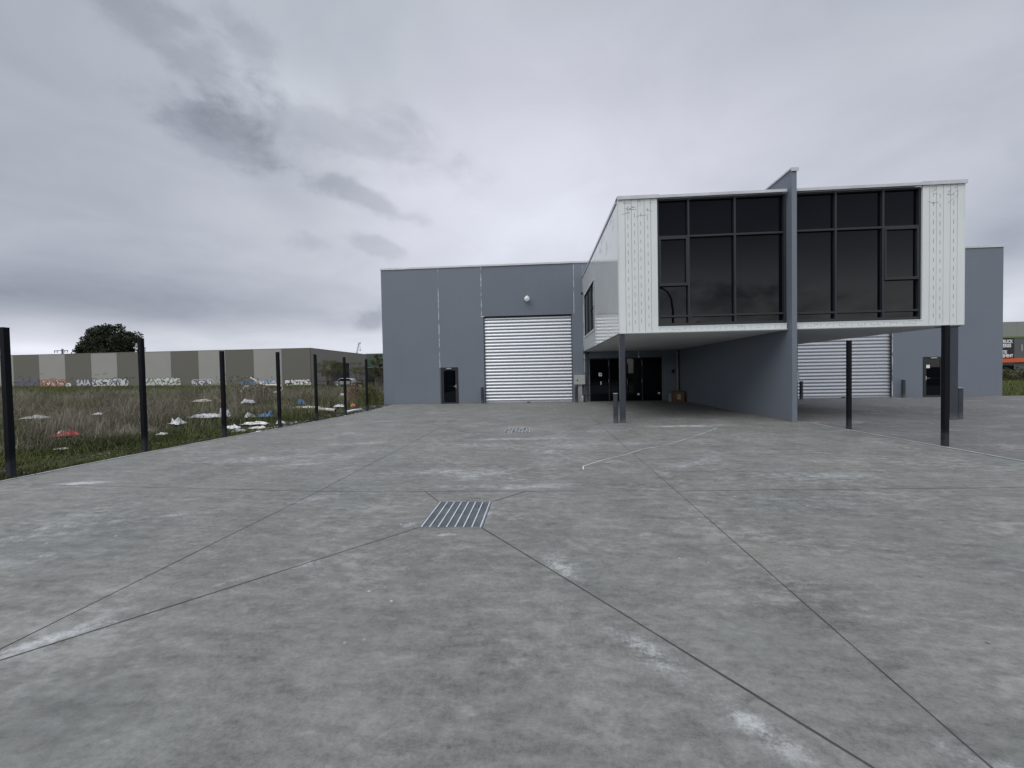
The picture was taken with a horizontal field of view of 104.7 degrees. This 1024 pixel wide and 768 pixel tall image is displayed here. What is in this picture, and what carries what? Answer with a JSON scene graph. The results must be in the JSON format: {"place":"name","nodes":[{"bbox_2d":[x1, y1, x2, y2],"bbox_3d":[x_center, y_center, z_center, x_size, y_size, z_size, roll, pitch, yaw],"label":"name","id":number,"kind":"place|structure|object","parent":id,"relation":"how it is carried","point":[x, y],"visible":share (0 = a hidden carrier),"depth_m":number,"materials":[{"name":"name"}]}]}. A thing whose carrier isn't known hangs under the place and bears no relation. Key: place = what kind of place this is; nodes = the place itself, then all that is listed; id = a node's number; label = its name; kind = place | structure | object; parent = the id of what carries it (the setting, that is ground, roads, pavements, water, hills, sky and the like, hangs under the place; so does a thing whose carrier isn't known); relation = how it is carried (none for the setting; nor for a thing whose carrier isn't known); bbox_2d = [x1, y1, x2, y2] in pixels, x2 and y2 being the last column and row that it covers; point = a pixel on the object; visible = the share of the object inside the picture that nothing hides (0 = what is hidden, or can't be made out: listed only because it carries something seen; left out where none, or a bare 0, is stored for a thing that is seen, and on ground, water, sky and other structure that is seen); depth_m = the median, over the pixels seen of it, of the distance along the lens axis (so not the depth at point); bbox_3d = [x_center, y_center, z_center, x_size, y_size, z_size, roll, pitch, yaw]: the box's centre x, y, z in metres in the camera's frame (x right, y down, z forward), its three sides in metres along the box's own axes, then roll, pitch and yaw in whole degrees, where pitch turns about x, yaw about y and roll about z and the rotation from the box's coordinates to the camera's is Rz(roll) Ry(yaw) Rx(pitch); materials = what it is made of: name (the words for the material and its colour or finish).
{"place":"outdoors","nodes":[
{"label":"outdoors","id":0,"kind":"place"},
{"bbox_2d":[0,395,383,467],"bbox_3d":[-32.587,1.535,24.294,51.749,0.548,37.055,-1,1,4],"label":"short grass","id":1,"kind":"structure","parent":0,"point":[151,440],"depth_m":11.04,"materials":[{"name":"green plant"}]},
{"bbox_2d":[0,401,1023,767],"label":"driveway","id":2,"kind":"structure","parent":0,"point":[666,585],"depth_m":2.92,"materials":[{"name":"concrete"}]},
{"bbox_2d":[419,502,491,527],"bbox_3d":[-0.641,1.570,4.736,0.691,0.046,0.875,-1,1,4],"label":"drain grate","id":3,"kind":"object","parent":2,"relation":"on","point":[457,515],"visible":0.93,"depth_m":4.68,"materials":[{"name":"grey metal"}]},
{"bbox_2d":[481,387,483,403],"bbox_3d":[-1.733,0.653,23.169,0.178,0.986,0.178,-1,1,4],"label":"bollard","id":4,"kind":"object","parent":2,"relation":"on","point":[482,395],"visible":1,"depth_m":23.10,"materials":[{"name":"grey metal"}]},
{"bbox_2d":[504,427,532,432],"bbox_3d":[0.176,1.388,11.763,0.875,0.053,1.058,-1,1,4],"label":"drain grate","id":5,"kind":"object","parent":2,"relation":"on","point":[517,430],"visible":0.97,"depth_m":11.72,"materials":[{"name":"grey metal"}]},
{"bbox_2d":[575,386,577,402],"bbox_3d":[3.673,0.577,22.627,0.168,0.956,0.168,-1,1,4],"label":"bollard","id":6,"kind":"object","parent":2,"relation":"on","point":[576,395],"visible":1,"depth_m":22.56,"materials":[{"name":"grey metal"}]},
{"bbox_2d":[574,375,584,401],"bbox_3d":[3.925,0.264,22.893,0.620,1.560,0.310,-1,1,4],"label":"electrical box","id":7,"kind":"object","parent":2,"relation":"on","point":[579,380],"visible":0.98,"depth_m":22.78,"materials":[{"name":"grey metal"}]},
{"bbox_2d":[613,393,617,422],"bbox_3d":[3.399,0.791,12.966,0.158,0.986,0.158,-1,1,4],"label":"bollard","id":8,"kind":"object","parent":2,"relation":"on","point":[615,407],"visible":1,"depth_m":12.90,"materials":[{"name":"grey metal"}]},
{"bbox_2d":[668,393,671,401],"bbox_3d":[8.762,0.744,21.941,0.100,0.460,0.240,-1,1,4],"label":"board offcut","id":9,"kind":"object","parent":2,"relation":"on","point":[669,397],"visible":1,"depth_m":21.84,"materials":[{"name":"wood"}]},
{"bbox_2d":[671,391,684,401],"bbox_3d":[9.131,0.670,21.787,0.560,0.600,0.554,-1,1,4],"label":"cardboard box","id":10,"kind":"object","parent":2,"relation":"on","point":[678,396],"visible":0.94,"depth_m":21.52,"materials":[{"name":"brown cardboard"}]},
{"bbox_2d":[0,377,1023,480],"bbox_3d":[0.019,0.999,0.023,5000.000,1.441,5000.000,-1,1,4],"label":"ground","id":11,"kind":"structure","parent":0,"point":[243,427],"depth_m":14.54,"materials":[{"name":"green plant"}]},
{"bbox_2d":[0,327,16,478],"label":"fence post","id":12,"kind":"object","parent":11,"relation":"on","point":[7,407],"visible":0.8,"depth_m":7.00,"materials":[{"name":"black metal"}]},
{"bbox_2d":[20,415,49,418],"bbox_3d":[-19.145,1.321,15.959,1.046,0.134,0.607,-1,1,-8],"label":"concrete slab piece","id":13,"kind":"object","parent":11,"relation":"on","point":[35,416],"visible":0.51,"depth_m":15.76,"materials":[{"name":"grey concrete"}]},
{"bbox_2d":[54,349,67,353],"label":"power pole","id":14,"kind":"object","parent":11,"relation":"on","point":[62,351],"visible":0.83,"depth_m":99.78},
{"bbox_2d":[52,429,79,436],"bbox_3d":[-14.110,1.536,12.520,0.730,0.208,0.443,-1,1,-10],"label":"plastic bag","id":15,"kind":"object","parent":11,"relation":"on","point":[74,433],"visible":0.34,"depth_m":12.44,"materials":[{"name":"white plastic"}]},
{"bbox_2d":[71,323,145,353],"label":"tree","id":16,"kind":"object","parent":11,"relation":"on","point":[109,338],"visible":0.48,"depth_m":106.89,"materials":[{"name":"green plant"}]},
{"bbox_2d":[137,338,148,452],"bbox_3d":[-8.748,0.310,9.373,0.090,2.780,0.090,-1,1,4],"label":"fence post","id":17,"kind":"object","parent":11,"relation":"on","point":[142,393],"visible":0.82,"depth_m":9.35,"materials":[{"name":"black metal"}]},
{"bbox_2d":[167,417,185,424],"bbox_3d":[-12.711,1.395,15.015,0.615,0.258,0.431,0,1,27],"label":"plastic bag","id":18,"kind":"object","parent":11,"relation":"on","point":[175,421],"visible":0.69,"depth_m":14.94,"materials":[{"name":"white plastic"}]},
{"bbox_2d":[0,348,365,386],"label":"striped warehouse","id":19,"kind":"structure","parent":11,"relation":"on","point":[183,368],"depth_m":76.66,"materials":[{"name":"concrete"}]},
{"bbox_2d":[331,362,349,380],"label":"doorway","id":20,"kind":"structure","parent":19,"relation":"in","point":[347,364],"depth_m":86.27,"materials":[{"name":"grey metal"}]},
{"bbox_2d":[0,382,383,469],"bbox_3d":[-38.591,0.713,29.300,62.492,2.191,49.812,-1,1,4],"label":"dry weeds","id":21,"kind":"object","parent":11,"relation":"on","point":[161,412],"visible":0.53,"depth_m":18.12,"materials":[{"name":"green plant"}]},
{"bbox_2d":[13,384,372,394],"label":"turf","id":22,"kind":"structure","parent":11,"relation":"on","point":[51,391],"depth_m":65.38,"materials":[{"name":"green plant"}]},
{"bbox_2d":[2,405,388,479],"bbox_3d":[-9.205,1.510,14.685,3.548,0.112,18.035,-1,1,4],"label":"rubble","id":23,"kind":"object","parent":11,"relation":"on","point":[239,433],"visible":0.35,"depth_m":13.99,"materials":[{"name":"grey stone"}]},
{"bbox_2d":[189,413,218,417],"bbox_3d":[-13.219,1.358,17.179,1.522,0.179,0.644,-1,1,-2],"label":"plastic sheet","id":24,"kind":"object","parent":11,"relation":"on","point":[210,414],"visible":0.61,"depth_m":16.96,"materials":[{"name":"white plastic"}]},
{"bbox_2d":[219,351,226,437],"bbox_3d":[-8.395,0.344,11.495,0.090,2.600,0.090,-1,1,4],"label":"fence post","id":25,"kind":"object","parent":11,"relation":"on","point":[223,393],"visible":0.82,"depth_m":11.46,"materials":[{"name":"black metal"}]},
{"bbox_2d":[218,408,230,416],"bbox_3d":[-12.184,1.212,16.775,0.406,0.452,0.342,-1,1,-13],"label":"plastic bag","id":26,"kind":"object","parent":11,"relation":"on","point":[229,414],"visible":0.46,"depth_m":16.78,"materials":[{"name":"white plastic"}]},
{"bbox_2d":[227,424,240,428],"bbox_3d":[-9.539,1.447,13.489,0.504,0.163,0.344,-1,1,21],"label":"plastic bag","id":27,"kind":"object","parent":11,"relation":"on","point":[234,426],"visible":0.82,"depth_m":13.42,"materials":[{"name":"white plastic"}]},
{"bbox_2d":[216,374,256,405],"bbox_3d":[-17.707,0.391,25.590,2.356,2.078,2.215,-2,2,-37],"label":"weed clump","id":28,"kind":"object","parent":11,"relation":"on","point":[242,389],"visible":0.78,"depth_m":25.64,"materials":[{"name":"green plant"}]},
{"bbox_2d":[241,399,253,403],"bbox_3d":[-15.645,1.016,23.437,0.746,0.294,0.522,-1,1,-13],"label":"plastic bag","id":29,"kind":"object","parent":11,"relation":"on","point":[246,401],"visible":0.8,"depth_m":23.27,"materials":[{"name":"white plastic"}]},
{"bbox_2d":[241,421,269,424],"bbox_3d":[-9.533,1.443,14.649,0.947,0.132,0.329,-1,1,-2],"label":"plastic sheet","id":30,"kind":"object","parent":11,"relation":"on","point":[255,422],"visible":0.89,"depth_m":14.56,"materials":[{"name":"white plastic"}]},
{"bbox_2d":[248,425,265,428],"bbox_3d":[-8.807,1.487,13.655,0.525,0.086,0.299,-1,1,-13],"label":"plastic sheet","id":31,"kind":"object","parent":11,"relation":"on","point":[259,427],"visible":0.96,"depth_m":13.59,"materials":[{"name":"white plastic"}]},
{"bbox_2d":[243,377,272,403],"bbox_3d":[-16.224,0.455,25.381,1.773,1.899,1.972,-1,1,4],"label":"weed clump","id":32,"kind":"object","parent":11,"relation":"on","point":[264,391],"visible":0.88,"depth_m":25.34,"materials":[{"name":"green plant"}]},
{"bbox_2d":[247,385,273,398],"bbox_3d":[-20.819,0.716,32.471,2.268,1.305,2.257,-1,1,4],"label":"weed clump","id":33,"kind":"object","parent":11,"relation":"on","point":[257,389],"visible":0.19,"depth_m":32.41,"materials":[{"name":"green plant"}]},
{"bbox_2d":[241,377,283,392],"bbox_3d":[-22.179,0.304,35.084,4.124,1.926,0.470,-1,1,4],"label":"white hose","id":34,"kind":"object","parent":11,"relation":"on","point":[282,389],"visible":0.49,"depth_m":34.96,"materials":[{"name":"white plastic"}]},
{"bbox_2d":[258,410,274,416],"bbox_3d":[-10.430,1.257,16.766,0.654,0.293,0.389,-1,1,-8],"label":"plastic bag","id":35,"kind":"object","parent":11,"relation":"on","point":[266,414],"visible":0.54,"depth_m":16.67,"materials":[{"name":"blue plastic"}]},
{"bbox_2d":[275,352,281,427],"bbox_3d":[-7.989,0.249,13.541,0.090,2.680,0.090,-1,1,4],"label":"fence post","id":36,"kind":"object","parent":11,"relation":"on","point":[278,383],"visible":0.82,"depth_m":13.51,"materials":[{"name":"black metal"}]},
{"bbox_2d":[313,355,318,420],"bbox_3d":[-7.723,0.197,15.577,0.090,2.680,0.090,-1,1,4],"label":"fence post","id":37,"kind":"object","parent":11,"relation":"on","point":[315,387],"visible":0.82,"depth_m":15.54,"materials":[{"name":"black metal"}]},
{"bbox_2d":[318,408,336,411],"bbox_3d":[-9.031,1.261,19.303,1.282,0.182,0.160,0,2,29],"label":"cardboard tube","id":38,"kind":"object","parent":11,"relation":"on","point":[332,409],"visible":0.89,"depth_m":19.13,"materials":[{"name":"beige cardboard"}]},
{"bbox_2d":[317,359,342,386],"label":"wattle tree","id":39,"kind":"object","parent":11,"relation":"on","point":[327,373],"visible":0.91,"depth_m":61.45,"materials":[{"name":"green plant"}]},
{"bbox_2d":[343,357,346,414],"bbox_3d":[-7.455,0.144,17.643,0.090,2.680,0.090,-1,1,4],"label":"fence post","id":40,"kind":"object","parent":11,"relation":"on","point":[344,384],"visible":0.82,"depth_m":17.61,"materials":[{"name":"black metal"}]},
{"bbox_2d":[317,380,373,386],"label":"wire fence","id":41,"kind":"object","parent":11,"relation":"on","point":[350,382],"visible":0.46,"depth_m":60.19,"materials":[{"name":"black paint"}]},
{"bbox_2d":[335,378,362,386],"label":"parked car","id":42,"kind":"object","parent":11,"relation":"on","point":[340,380],"visible":0.38,"depth_m":66.39,"materials":[{"name":"silver metal"}]},
{"bbox_2d":[342,381,363,402],"bbox_3d":[-10.711,0.521,26.809,1.682,1.514,1.304,-1,1,16],"label":"weed clump","id":43,"kind":"object","parent":11,"relation":"on","point":[351,392],"visible":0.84,"depth_m":26.71,"materials":[{"name":"green plant"}]},
{"bbox_2d":[347,408,361,412],"bbox_3d":[-7.581,1.282,18.908,0.120,0.164,0.951,0,2,29],"label":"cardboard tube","id":44,"kind":"object","parent":11,"relation":"on","point":[353,410],"visible":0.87,"depth_m":18.88,"materials":[{"name":"white cardboard"}]},
{"bbox_2d":[349,361,368,382],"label":"wattle tree","id":45,"kind":"object","parent":11,"relation":"on","point":[358,372],"visible":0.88,"depth_m":63.77,"materials":[{"name":"green plant"}]},
{"bbox_2d":[365,359,368,410],"bbox_3d":[-7.136,0.111,19.426,0.090,2.650,0.090,-1,1,4],"label":"fence post","id":46,"kind":"object","parent":11,"relation":"on","point":[366,383],"visible":0.82,"depth_m":19.39,"materials":[{"name":"black metal"}]},
{"bbox_2d":[354,385,383,405],"bbox_3d":[-8.532,0.657,24.127,2.211,1.297,1.853,0,2,28],"label":"weed clump","id":47,"kind":"object","parent":11,"relation":"on","point":[375,394],"visible":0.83,"depth_m":23.95,"materials":[{"name":"green plant"}]},
{"bbox_2d":[366,353,383,381],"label":"green shed","id":48,"kind":"structure","parent":11,"relation":"on","point":[370,356],"depth_m":104.62,"materials":[{"name":"green metal"}]},
{"bbox_2d":[370,354,383,389],"bbox_3d":[-12.063,-0.810,35.905,1.707,3.929,1.774,-2,2,-29],"label":"wattle tree","id":49,"kind":"object","parent":11,"relation":"on","point":[378,373],"visible":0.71,"depth_m":35.75,"materials":[{"name":"green plant"}]},
{"bbox_2d":[380,167,1004,422],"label":"warehouse","id":50,"kind":"structure","parent":11,"relation":"on","point":[753,302],"depth_m":14.26,"materials":[{"name":"grey metal"}]},
{"bbox_2d":[441,367,458,403],"bbox_3d":[-3.712,0.100,23.551,1.040,2.150,0.135,-1,1,4],"label":"door","id":51,"kind":"structure","parent":50,"relation":"in","point":[449,376],"depth_m":23.57,"materials":[{"name":"grey metal"}]},
{"bbox_2d":[483,314,572,402],"bbox_3d":[0.947,-1.465,23.320,5.200,5.110,0.160,-1,1,4],"label":"roller door","id":52,"kind":"structure","parent":50,"relation":"in","point":[527,358],"depth_m":23.33,"materials":[{"name":"grey metal"}]},
{"bbox_2d":[584,278,594,337],"bbox_3d":[3.977,-3.759,20.320,0.092,2.400,3.930,-1,1,4],"label":"side window","id":53,"kind":"structure","parent":50,"relation":"in","point":[589,314],"depth_m":20.34,"materials":[{"name":"black glass"}]},
{"bbox_2d":[657,193,785,325],"bbox_3d":[6.697,-3.948,12.744,3.975,4.095,0.172,-1,1,4],"label":"window","id":54,"kind":"structure","parent":50,"relation":"in","point":[722,259],"depth_m":12.74,"materials":[{"name":"black glass"}]},
{"bbox_2d":[797,334,891,398],"bbox_3d":[18.539,-1.775,22.140,5.050,5.110,0.160,-1,1,4],"label":"roller door","id":55,"kind":"structure","parent":50,"relation":"in","point":[821,366],"depth_m":22.16,"materials":[{"name":"grey metal"}]},
{"bbox_2d":[797,187,920,322],"bbox_3d":[10.784,-4.020,12.470,3.810,4.095,0.172,-1,1,4],"label":"window","id":56,"kind":"structure","parent":50,"relation":"in","point":[859,251],"depth_m":12.46,"materials":[{"name":"black glass"}]},
{"bbox_2d":[923,357,940,396],"bbox_3d":[23.183,-0.394,21.747,1.060,2.190,0.135,-1,1,4],"label":"door","id":57,"kind":"structure","parent":50,"relation":"in","point":[931,365],"depth_m":21.77,"materials":[{"name":"black glass"}]},
{"bbox_2d":[941,325,949,446],"bbox_3d":[8.971,0.088,8.187,0.090,2.600,0.090,-1,1,4],"label":"fence post","id":58,"kind":"object","parent":11,"relation":"on","point":[945,362],"visible":0.82,"depth_m":8.16,"materials":[{"name":"black metal"}]},
{"bbox_2d":[1002,321,1023,373],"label":"trade building","id":59,"kind":"structure","parent":11,"relation":"on","point":[1013,345],"depth_m":53.49,"materials":[{"name":"grey concrete"}]},
{"bbox_2d":[1002,367,1023,380],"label":"hedge","id":60,"kind":"object","parent":11,"relation":"on","point":[1009,373],"visible":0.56,"depth_m":36.59,"materials":[{"name":"green plant"}]},
{"bbox_2d":[1002,379,1023,395],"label":"turf","id":61,"kind":"structure","parent":11,"relation":"on","point":[1018,391],"depth_m":26.04,"materials":[{"name":"green plant"}]},
{"bbox_2d":[0,0,1023,367],"label":"sky","id":62,"kind":"structure","parent":0,"point":[186,175],"materials":[{"name":"grey"}]},
{"bbox_2d":[846,340,851,429],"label":"support column","id":63,"kind":"structure","parent":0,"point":[849,384],"depth_m":10.64,"materials":[{"name":"black metal"}]},
{"bbox_2d":[797,396,1023,459],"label":"neighbouring driveway","id":64,"kind":"structure","parent":0,"point":[992,425],"depth_m":12.50,"materials":[{"name":"grey concrete"}]},
{"bbox_2d":[799,381,802,398],"bbox_3d":[15.919,0.337,21.755,0.178,1.006,0.178,-1,1,4],"label":"bollard","id":65,"kind":"object","parent":64,"relation":"on","point":[800,389],"visible":1,"depth_m":21.70,"materials":[{"name":"grey metal"}]},
{"bbox_2d":[901,379,905,397],"bbox_3d":[21.423,0.235,21.636,0.178,1.006,0.178,-1,1,4],"label":"bollard","id":66,"kind":"object","parent":64,"relation":"on","point":[903,388],"visible":1,"depth_m":21.57,"materials":[{"name":"grey metal"}]},
{"bbox_2d":[958,387,962,418],"bbox_3d":[14.003,0.601,12.395,0.208,0.986,0.208,-1,1,4],"label":"bollard","id":67,"kind":"object","parent":64,"relation":"on","point":[960,402],"visible":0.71,"depth_m":12.31,"materials":[{"name":"grey metal"}]}
]}

